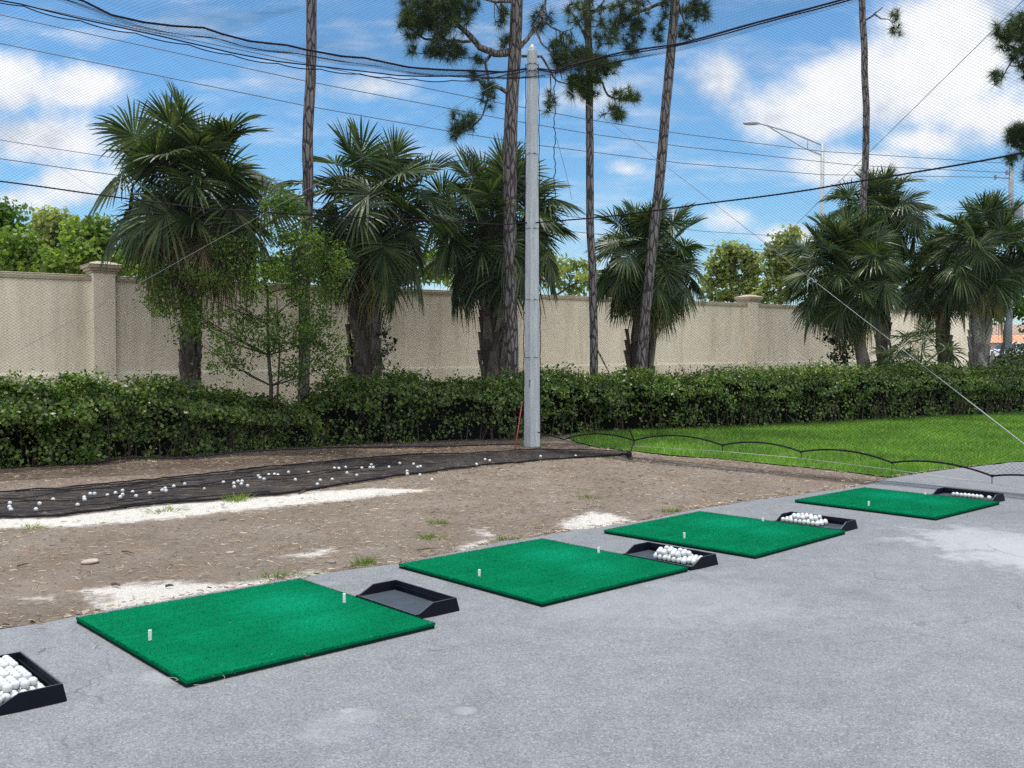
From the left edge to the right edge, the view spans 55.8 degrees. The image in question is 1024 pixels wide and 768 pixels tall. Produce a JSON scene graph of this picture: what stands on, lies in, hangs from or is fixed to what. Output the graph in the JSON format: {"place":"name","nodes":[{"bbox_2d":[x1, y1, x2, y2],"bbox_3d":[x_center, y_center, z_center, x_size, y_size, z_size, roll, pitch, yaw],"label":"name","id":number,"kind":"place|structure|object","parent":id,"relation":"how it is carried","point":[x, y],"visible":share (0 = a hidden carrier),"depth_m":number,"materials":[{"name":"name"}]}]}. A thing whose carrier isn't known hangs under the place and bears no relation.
{"place":"outdoors","nodes":[
{"label":"outdoors","id":0,"kind":"place"},
{"bbox_2d":[22,202,80,255],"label":"background tree","id":1,"kind":"object","parent":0,"point":[47,222],"visible":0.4,"depth_m":45.26,"materials":[{"name":"green plant"}]},
{"bbox_2d":[0,43,994,177],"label":"power line","id":2,"kind":"object","parent":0,"point":[406,123],"visible":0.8,"depth_m":29.95,"materials":[{"name":"black rubber"}]},
{"bbox_2d":[0,462,1023,767],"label":"asphalt pavement","id":3,"kind":"structure","parent":0,"point":[878,640],"depth_m":4.72,"materials":[{"name":"grey asphalt"}]},
{"bbox_2d":[0,651,66,715],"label":"ball tray","id":4,"kind":"object","parent":3,"relation":"on","point":[52,692],"visible":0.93,"depth_m":4.35,"materials":[{"name":"black plastic"}]},
{"bbox_2d":[0,671,8,678],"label":"golf ball","id":5,"kind":"object","parent":4,"relation":"on","point":[4,674],"visible":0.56,"depth_m":4.50,"materials":[{"name":"white plastic"}]},
{"bbox_2d":[0,662,8,668],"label":"golf ball","id":6,"kind":"object","parent":4,"relation":"on","point":[4,665],"visible":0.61,"depth_m":4.63,"materials":[{"name":"white plastic"}]},
{"bbox_2d":[0,681,8,689],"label":"golf ball","id":7,"kind":"object","parent":4,"relation":"on","point":[2,683],"visible":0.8,"depth_m":4.36,"materials":[{"name":"white plastic"}]},
{"bbox_2d":[1,693,10,702],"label":"golf ball","id":8,"kind":"object","parent":4,"relation":"on","point":[5,697],"visible":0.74,"depth_m":4.30,"materials":[{"name":"white plastic"}]},
{"bbox_2d":[2,683,12,692],"bbox_3d":[-2.266,1.365,4.339,0.043,0.043,0.043,-9,-9,-17],"label":"golf ball","id":9,"kind":"object","parent":4,"relation":"on","point":[7,687],"visible":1,"depth_m":4.33,"materials":[{"name":"white plastic"}]},
{"bbox_2d":[9,661,18,667],"bbox_3d":[-2.400,1.356,4.654,0.043,0.043,0.043,23,-30,16],"label":"golf ball","id":10,"kind":"object","parent":4,"relation":"on","point":[13,664],"visible":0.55,"depth_m":4.64,"materials":[{"name":"white plastic"}]},
{"bbox_2d":[10,680,19,689],"bbox_3d":[-2.252,1.364,4.380,0.043,0.043,0.043,-15,12,-7],"label":"golf ball","id":11,"kind":"object","parent":4,"relation":"on","point":[15,684],"visible":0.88,"depth_m":4.37,"materials":[{"name":"white plastic"}]},
{"bbox_2d":[12,673,21,679],"bbox_3d":[-2.297,1.361,4.485,0.043,0.043,0.043,-28,-5,40],"label":"golf ball","id":12,"kind":"object","parent":4,"relation":"on","point":[17,676],"visible":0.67,"depth_m":4.47,"materials":[{"name":"white plastic"}]},
{"bbox_2d":[20,680,29,688],"bbox_3d":[-2.210,1.364,4.389,0.043,0.043,0.043,7,17,3],"label":"golf ball","id":13,"kind":"object","parent":4,"relation":"on","point":[24,684],"visible":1,"depth_m":4.38,"materials":[{"name":"white plastic"}]},
{"bbox_2d":[22,672,31,679],"bbox_3d":[-2.255,1.361,4.494,0.043,0.043,0.043,-4,14,0],"label":"golf ball","id":14,"kind":"object","parent":4,"relation":"on","point":[27,675],"visible":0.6,"depth_m":4.48,"materials":[{"name":"white plastic"}]},
{"bbox_2d":[28,677,37,685],"bbox_3d":[-2.197,1.363,4.430,0.043,0.043,0.043,5,11,24],"label":"golf ball","id":15,"kind":"object","parent":4,"relation":"on","point":[33,681],"visible":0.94,"depth_m":4.42,"materials":[{"name":"white plastic"}]},
{"bbox_2d":[76,578,434,687],"bbox_3d":[-1.503,1.387,5.627,1.503,0.038,1.537,-1,2,-42],"label":"hitting mat","id":16,"kind":"object","parent":3,"relation":"on","point":[197,640],"visible":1,"depth_m":5.48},
{"bbox_2d":[148,630,151,640],"bbox_3d":[-1.961,1.359,5.235,0.021,0.055,0.021,1,4,0],"label":"golf tee","id":17,"kind":"object","parent":16,"relation":"on","point":[149,635],"visible":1,"depth_m":5.23,"materials":[{"name":"white plastic"}]},
{"bbox_2d":[343,593,345,602],"bbox_3d":[-1.048,1.336,6.038,0.021,0.055,0.021,-1,0,0],"label":"golf tee","id":18,"kind":"object","parent":16,"relation":"on","point":[344,597],"visible":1,"depth_m":6.03,"materials":[{"name":"white plastic"}]},
{"bbox_2d":[168,647,447,724],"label":"dry grass strands","id":19,"kind":"object","parent":3,"relation":"on","point":[309,655],"visible":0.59,"depth_m":4.64,"materials":[{"name":"brown plant"}]},
{"bbox_2d":[356,580,459,617],"bbox_3d":[-0.670,1.352,6.093,0.332,0.081,0.676,-1,2,-42],"label":"ball tray","id":20,"kind":"object","parent":3,"relation":"on","point":[411,599],"visible":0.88,"depth_m":6.12,"materials":[{"name":"black plastic"}]},
{"bbox_2d":[37,490,991,732],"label":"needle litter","id":21,"kind":"object","parent":3,"relation":"on","point":[386,578],"visible":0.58,"depth_m":6.09,"materials":[{"name":"brown plant"}]},
{"bbox_2d":[399,538,687,606],"bbox_3d":[0.222,1.345,7.095,1.503,0.038,1.537,-2,2,-42],"label":"hitting mat","id":22,"kind":"object","parent":3,"relation":"on","point":[542,572],"visible":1,"depth_m":6.95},
{"bbox_2d":[623,542,717,570],"bbox_3d":[1.202,1.314,7.411,0.333,0.081,0.676,-2,2,-43],"label":"ball tray","id":23,"kind":"object","parent":3,"relation":"on","point":[646,550],"visible":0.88,"depth_m":7.41,"materials":[{"name":"black plastic"}]},
{"bbox_2d":[604,511,844,558],"bbox_3d":[1.873,1.304,8.528,1.503,0.038,1.537,-2,2,-45],"label":"hitting mat","id":24,"kind":"object","parent":3,"relation":"on","point":[752,538],"visible":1,"depth_m":8.38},
{"bbox_2d":[774,511,857,531],"bbox_3d":[2.794,1.271,8.924,0.332,0.081,0.676,-2,2,-45],"label":"ball tray","id":25,"kind":"object","parent":3,"relation":"on","point":[839,523],"visible":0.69,"depth_m":8.87,"materials":[{"name":"black plastic"}]},
{"bbox_2d":[795,487,999,520],"bbox_3d":[4.086,1.254,10.277,1.503,0.038,1.536,-1,2,-42],"label":"hitting mat","id":26,"kind":"object","parent":3,"relation":"on","point":[914,505],"visible":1,"depth_m":10.15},
{"bbox_2d":[933,487,1004,501],"bbox_3d":[5.008,1.222,10.639,0.333,0.081,0.676,-1,2,-41],"label":"ball tray","id":27,"kind":"object","parent":3,"relation":"on","point":[947,491],"visible":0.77,"depth_m":10.71,"materials":[{"name":"black plastic"}]},
{"bbox_2d":[0,433,1023,628],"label":"mulch bed","id":28,"kind":"object","parent":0,"point":[184,583],"visible":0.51,"depth_m":9.66,"materials":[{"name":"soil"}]},
{"bbox_2d":[10,521,55,529],"bbox_3d":[-4.502,1.306,8.843,0.642,0.040,0.439,-1,2,-37],"label":"weed clump","id":29,"kind":"object","parent":28,"relation":"on","point":[29,527],"visible":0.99,"depth_m":8.90,"materials":[{"name":"green plant"}]},
{"bbox_2d":[80,558,98,564],"bbox_3d":[-3.232,1.359,7.412,0.131,0.033,0.158,1,2,26],"label":"stone","id":30,"kind":"object","parent":28,"relation":"on","point":[89,561],"visible":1,"depth_m":7.37,"materials":[{"name":"beige stone"}]},
{"bbox_2d":[0,365,323,468],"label":"hedge","id":31,"kind":"object","parent":28,"relation":"on","point":[23,407],"visible":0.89,"depth_m":14.77,"materials":[{"name":"green plant"}]},
{"bbox_2d":[143,504,192,513],"bbox_3d":[-3.518,1.276,9.899,0.612,0.040,0.753,-1,2,-28],"label":"weed clump","id":32,"kind":"object","parent":28,"relation":"on","point":[166,509],"visible":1,"depth_m":9.89,"materials":[{"name":"green plant"}]},
{"bbox_2d":[84,77,318,388],"bbox_3d":[-5.575,-2.085,17.333,3.866,6.415,3.572,-1,2,-31],"label":"cabbage palm","id":33,"kind":"object","parent":28,"relation":"on","point":[172,120],"visible":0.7,"depth_m":16.66,"materials":[{"name":"green plant"}]},
{"bbox_2d":[212,490,254,502],"bbox_3d":[-3.018,1.225,10.611,0.474,0.100,0.591,-1,2,-30],"label":"weed clump","id":34,"kind":"object","parent":28,"relation":"on","point":[236,498],"visible":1,"depth_m":10.55,"materials":[{"name":"green plant"}]},
{"bbox_2d":[127,182,357,446],"bbox_3d":[-4.618,-1.149,16.414,3.960,4.595,1.598,0,2,0],"label":"young tree","id":35,"kind":"object","parent":28,"relation":"on","point":[266,315],"visible":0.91,"depth_m":16.38,"materials":[{"name":"green plant"}]},
{"bbox_2d":[233,564,331,581],"bbox_3d":[-1.594,1.357,6.890,0.705,0.050,0.492,0,2,17],"label":"weed clump","id":36,"kind":"object","parent":28,"relation":"on","point":[282,574],"visible":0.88,"depth_m":6.95,"materials":[{"name":"green plant"}]},
{"bbox_2d":[297,0,316,403],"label":"pine tree","id":37,"kind":"object","parent":28,"relation":"on","point":[308,112],"visible":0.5,"depth_m":17.41,"materials":[{"name":"brown plant"}]},
{"bbox_2d":[0,449,627,517],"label":"fallen netting","id":38,"kind":"object","parent":28,"relation":"on","point":[31,512],"visible":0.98,"depth_m":11.87,"materials":[{"name":"black fabric"}]},
{"bbox_2d":[346,554,389,567],"bbox_3d":[-1.093,1.335,7.308,0.348,0.070,0.387,-1,2,-19],"label":"weed clump","id":39,"kind":"object","parent":28,"relation":"on","point":[363,562],"visible":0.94,"depth_m":7.34,"materials":[{"name":"green plant"}]},
{"bbox_2d":[266,116,470,378],"bbox_3d":[-2.837,-2.026,18.900,4.052,6.215,3.657,0,2,0],"label":"cabbage palm","id":40,"kind":"object","parent":28,"relation":"on","point":[390,203],"visible":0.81,"depth_m":18.23,"materials":[{"name":"green plant"}]},
{"bbox_2d":[372,323,397,370],"bbox_3d":[-2.493,-0.062,18.704,0.586,2.287,0.424,0,2,0],"label":"vine","id":41,"kind":"object","parent":40,"relation":"attached to","point":[386,344],"visible":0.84,"depth_m":18.67,"materials":[{"name":"green plant"}]},
{"bbox_2d":[402,530,455,540],"bbox_3d":[-0.727,1.312,8.434,0.509,0.050,0.461,0,2,0],"label":"weed clump","id":42,"kind":"object","parent":28,"relation":"on","point":[430,536],"visible":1,"depth_m":8.41,"materials":[{"name":"green plant"}]},
{"bbox_2d":[423,518,458,525],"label":"weed clump","id":43,"kind":"object","parent":28,"relation":"on","point":[431,521],"visible":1,"depth_m":9.13,"materials":[{"name":"green plant"}]},
{"bbox_2d":[391,0,580,379],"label":"pine tree","id":44,"kind":"object","parent":28,"relation":"on","point":[509,101],"visible":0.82,"depth_m":19.70,"materials":[{"name":"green plant"}]},
{"bbox_2d":[490,534,524,541],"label":"weed clump","id":45,"kind":"object","parent":28,"relation":"on","point":[512,538],"visible":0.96,"depth_m":8.32,"materials":[{"name":"green plant"}]},
{"bbox_2d":[514,404,521,448],"bbox_3d":[0.106,0.726,16.604,0.038,0.747,0.679,0,2,11],"label":"red stake","id":46,"kind":"object","parent":28,"relation":"on","point":[518,427],"visible":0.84,"depth_m":16.65,"materials":[{"name":"paint"}]},
{"bbox_2d":[523,44,541,446],"bbox_3d":[0.352,-2.340,16.777,0.273,7.050,0.283,-1,2,-41],"label":"net pole","id":47,"kind":"object","parent":28,"relation":"on","point":[531,389],"visible":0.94,"depth_m":16.73,"materials":[{"name":"metal"}]},
{"bbox_2d":[0,0,526,468],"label":"golf net","id":48,"kind":"object","parent":47,"relation":"hanging from","point":[249,211],"visible":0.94,"depth_m":14.87,"materials":[{"name":"black fabric"}]},
{"bbox_2d":[20,75,510,349],"bbox_3d":[-3.172,-2.975,14.848,7.891,4.934,0.005,-1,2,-29],"label":"guy wire","id":49,"kind":"object","parent":47,"relation":"attached to","point":[253,219],"visible":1,"depth_m":14.45,"materials":[{"name":"metal"}]},
{"bbox_2d":[58,0,859,79],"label":"overhead net","id":50,"kind":"object","parent":47,"relation":"attached to","point":[283,51],"visible":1,"depth_m":13.47,"materials":[{"name":"black fabric"}]},
{"bbox_2d":[536,0,1023,488],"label":"golf net","id":51,"kind":"object","parent":47,"relation":"hanging from","point":[992,475],"visible":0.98,"depth_m":13.08,"materials":[{"name":"black fabric"}]},
{"bbox_2d":[553,71,555,199],"bbox_3d":[0.728,-4.239,16.485,0.052,2.194,0.014,0,2,0],"label":"hanging cord","id":52,"kind":"object","parent":51,"relation":"hanging from","point":[555,138],"visible":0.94,"depth_m":16.48,"materials":[{"name":"black fabric"}]},
{"bbox_2d":[545,72,1023,443],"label":"guy wire","id":53,"kind":"object","parent":47,"relation":"attached to","point":[822,287],"visible":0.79,"depth_m":14.43,"materials":[{"name":"metal"}]},
{"bbox_2d":[572,493,601,498],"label":"weed clump","id":54,"kind":"object","parent":28,"relation":"on","point":[585,496],"visible":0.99,"depth_m":10.81,"materials":[{"name":"green plant"}]},
{"bbox_2d":[626,426,633,456],"bbox_3d":[1.823,0.942,15.087,0.136,0.482,1.146,0,2,10],"label":"knotted cord","id":55,"kind":"object","parent":28,"relation":"on","point":[628,453],"visible":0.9,"depth_m":15.33,"materials":[{"name":"black fabric"}]},
{"bbox_2d":[662,506,682,512],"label":"weed clump","id":56,"kind":"object","parent":28,"relation":"on","point":[673,509],"visible":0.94,"depth_m":9.82,"materials":[{"name":"green plant"}]},
{"bbox_2d":[0,0,1023,324],"label":"sky","id":57,"kind":"structure","parent":0,"point":[792,56],"materials":[{"name":"blue"}]},
{"bbox_2d":[443,251,612,296],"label":"background tree","id":58,"kind":"object","parent":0,"point":[569,290],"visible":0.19,"depth_m":44.72,"materials":[{"name":"green plant"}]},
{"bbox_2d":[695,239,765,302],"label":"background tree","id":59,"kind":"object","parent":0,"point":[753,278],"visible":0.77,"depth_m":54.57,"materials":[{"name":"green plant"}]},
{"bbox_2d":[749,223,807,304],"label":"background tree","id":60,"kind":"object","parent":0,"point":[772,272],"visible":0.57,"depth_m":51.64,"materials":[{"name":"green plant"}]},
{"bbox_2d":[567,411,1023,476],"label":"lawn","id":61,"kind":"structure","parent":0,"point":[989,414],"depth_m":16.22,"materials":[{"name":"green plant"}]},
{"bbox_2d":[984,6,1023,188],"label":"pine tree","id":62,"kind":"object","parent":61,"relation":"on","point":[1016,128],"visible":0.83,"depth_m":21.50,"materials":[{"name":"green plant"}]},
{"bbox_2d":[736,0,1023,282],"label":"guy wire","id":63,"kind":"object","parent":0,"point":[896,125],"visible":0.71,"depth_m":15.77,"materials":[{"name":"metal"}]},
{"bbox_2d":[892,267,938,309],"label":"background tree","id":64,"kind":"object","parent":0,"point":[904,286],"visible":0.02,"depth_m":49.63,"materials":[{"name":"green plant"}]},
{"bbox_2d":[990,343,1022,355],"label":"pickup truck","id":65,"kind":"object","parent":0,"point":[996,348],"visible":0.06,"depth_m":99.08,"materials":[{"name":"white paint"}]},
{"bbox_2d":[990,325,1023,358],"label":"building","id":66,"kind":"structure","parent":0,"point":[996,342],"depth_m":127.28,"materials":[{"name":"ceramic"}]},
{"bbox_2d":[992,294,1023,356],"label":"background tree","id":67,"kind":"object","parent":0,"point":[1019,312],"visible":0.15,"depth_m":61.72,"materials":[{"name":"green plant"}]},
{"label":"soil","id":68,"kind":"structure","parent":0,"visible":0},
{"bbox_2d":[0,196,36,246],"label":"background tree","id":69,"kind":"object","parent":68,"relation":"on","point":[10,215],"visible":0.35,"depth_m":26.78,"materials":[{"name":"green plant"}]},
{"bbox_2d":[0,224,50,272],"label":"background tree","id":70,"kind":"object","parent":68,"relation":"on","point":[12,251],"visible":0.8,"depth_m":24.62,"materials":[{"name":"green plant"}]},
{"bbox_2d":[32,210,141,276],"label":"background tree","id":71,"kind":"object","parent":68,"relation":"on","point":[75,252],"visible":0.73,"depth_m":23.71,"materials":[{"name":"green plant"}]},
{"bbox_2d":[115,243,256,280],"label":"background tree","id":72,"kind":"object","parent":68,"relation":"on","point":[144,260],"visible":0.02,"depth_m":24.76,"materials":[{"name":"green plant"}]},
{"bbox_2d":[257,248,450,285],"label":"background tree","id":73,"kind":"object","parent":68,"relation":"on","point":[430,279],"visible":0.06,"depth_m":31.51,"materials":[{"name":"green plant"}]},
{"bbox_2d":[0,261,968,403],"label":"perimeter wall","id":74,"kind":"structure","parent":68,"relation":"on","point":[101,313],"depth_m":22.73,"materials":[{"name":"beige paint"}]},
{"bbox_2d":[408,133,585,381],"bbox_3d":[-0.469,-2.191,21.116,3.781,6.418,3.834,-1,2,-29],"label":"cabbage palm","id":75,"kind":"object","parent":68,"relation":"on","point":[546,186],"visible":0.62,"depth_m":20.52,"materials":[{"name":"green plant"}]},
{"bbox_2d":[558,0,644,409],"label":"pine tree","id":76,"kind":"object","parent":68,"relation":"on","point":[590,229],"visible":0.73,"depth_m":20.41,"materials":[{"name":"green plant"}]},
{"bbox_2d":[583,192,714,376],"bbox_3d":[3.197,-1.718,22.592,3.167,5.400,3.065,0,2,0],"label":"cabbage palm","id":77,"kind":"object","parent":68,"relation":"on","point":[632,303],"visible":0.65,"depth_m":22.00,"materials":[{"name":"green plant"}]},
{"bbox_2d":[293,358,1023,446],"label":"hedge","id":78,"kind":"object","parent":68,"relation":"on","point":[630,404],"visible":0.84,"depth_m":20.41,"materials":[{"name":"green plant"}]},
{"bbox_2d":[604,0,715,371],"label":"pine tree","id":79,"kind":"object","parent":68,"relation":"on","point":[647,298],"visible":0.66,"depth_m":21.37,"materials":[{"name":"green plant"}]},
{"bbox_2d":[743,121,823,267],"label":"street lamp","id":80,"kind":"object","parent":68,"relation":"on","point":[822,177],"visible":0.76,"depth_m":40.70,"materials":[{"name":"metal"}]},
{"bbox_2d":[816,334,855,364],"bbox_3d":[8.705,-0.447,25.494,1.349,2.667,0.915,0,2,0],"label":"shrub","id":81,"kind":"object","parent":68,"relation":"on","point":[832,341],"visible":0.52,"depth_m":25.44,"materials":[{"name":"green plant"}]},
{"bbox_2d":[775,200,912,368],"bbox_3d":[8.787,-1.927,25.343,3.684,5.705,3.772,0,2,0],"label":"cabbage palm","id":82,"kind":"object","parent":68,"relation":"on","point":[814,296],"visible":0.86,"depth_m":24.88,"materials":[{"name":"green plant"}]},
{"bbox_2d":[814,162,941,364],"bbox_3d":[11.278,-2.916,29.431,3.313,7.400,3.461,-1,2,-39],"label":"cabbage palm","id":83,"kind":"object","parent":68,"relation":"on","point":[876,199],"visible":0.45,"depth_m":28.84,"materials":[{"name":"green plant"}]},
{"bbox_2d":[859,0,908,221],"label":"pine tree","id":84,"kind":"object","parent":68,"relation":"on","point":[864,82],"visible":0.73,"depth_m":26.70,"materials":[{"name":"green plant"}]},
{"bbox_2d":[868,346,937,381],"bbox_3d":[9.993,-0.053,25.234,1.762,1.902,2.015,-1,2,-23],"label":"palmetto","id":85,"kind":"object","parent":68,"relation":"on","point":[897,356],"visible":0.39,"depth_m":24.96,"materials":[{"name":"green plant"}]},
{"bbox_2d":[869,316,975,384],"bbox_3d":[11.219,-0.516,26.608,2.792,2.747,2.795,0,2,0],"label":"palmetto","id":86,"kind":"object","parent":68,"relation":"on","point":[925,340],"visible":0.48,"depth_m":26.35,"materials":[{"name":"green plant"}]},
{"bbox_2d":[891,222,967,367],"bbox_3d":[13.291,-2.225,30.415,3.192,5.982,3.103,1,2,34],"label":"cabbage palm","id":87,"kind":"object","parent":68,"relation":"on","point":[927,311],"visible":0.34,"depth_m":30.15,"materials":[{"name":"green plant"}]},
{"bbox_2d":[912,189,1023,369],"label":"cabbage palm","id":88,"kind":"object","parent":68,"relation":"on","point":[994,274],"visible":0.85,"depth_m":26.80,"materials":[{"name":"green plant"}]},
{"bbox_2d":[988,338,1023,368],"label":"shrub","id":89,"kind":"object","parent":68,"relation":"on","point":[1011,356],"visible":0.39,"depth_m":30.87,"materials":[{"name":"green plant"}]},
{"bbox_2d":[988,349,1023,366],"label":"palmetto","id":90,"kind":"object","parent":68,"relation":"on","point":[1008,356],"visible":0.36,"depth_m":28.87,"materials":[{"name":"green plant"}]},
{"label":"parking lot","id":91,"kind":"structure","parent":0,"visible":0},
{"bbox_2d":[994,161,1022,354],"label":"utility pole","id":92,"kind":"object","parent":91,"relation":"on","point":[1017,212],"visible":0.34,"depth_m":45.75,"materials":[{"name":"grey concrete"}]},
{"bbox_2d":[0,158,776,250],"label":"power line","id":93,"kind":"object","parent":92,"relation":"hanging from","point":[318,202],"visible":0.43,"depth_m":26.47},
{"bbox_2d":[1,140,907,242],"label":"power line","id":94,"kind":"object","parent":92,"relation":"attached to","point":[327,187],"visible":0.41,"depth_m":26.61,"materials":[{"name":"black rubber"}]},
{"bbox_2d":[1,14,1005,172],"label":"power line","id":95,"kind":"object","parent":92,"relation":"attached to","point":[445,107],"visible":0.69,"depth_m":30.77,"materials":[{"name":"black rubber"}]},
{"bbox_2d":[4,0,1005,163],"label":"power line","id":96,"kind":"object","parent":92,"relation":"attached to","point":[480,99],"visible":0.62,"depth_m":31.54,"materials":[{"name":"black rubber"}]}
]}

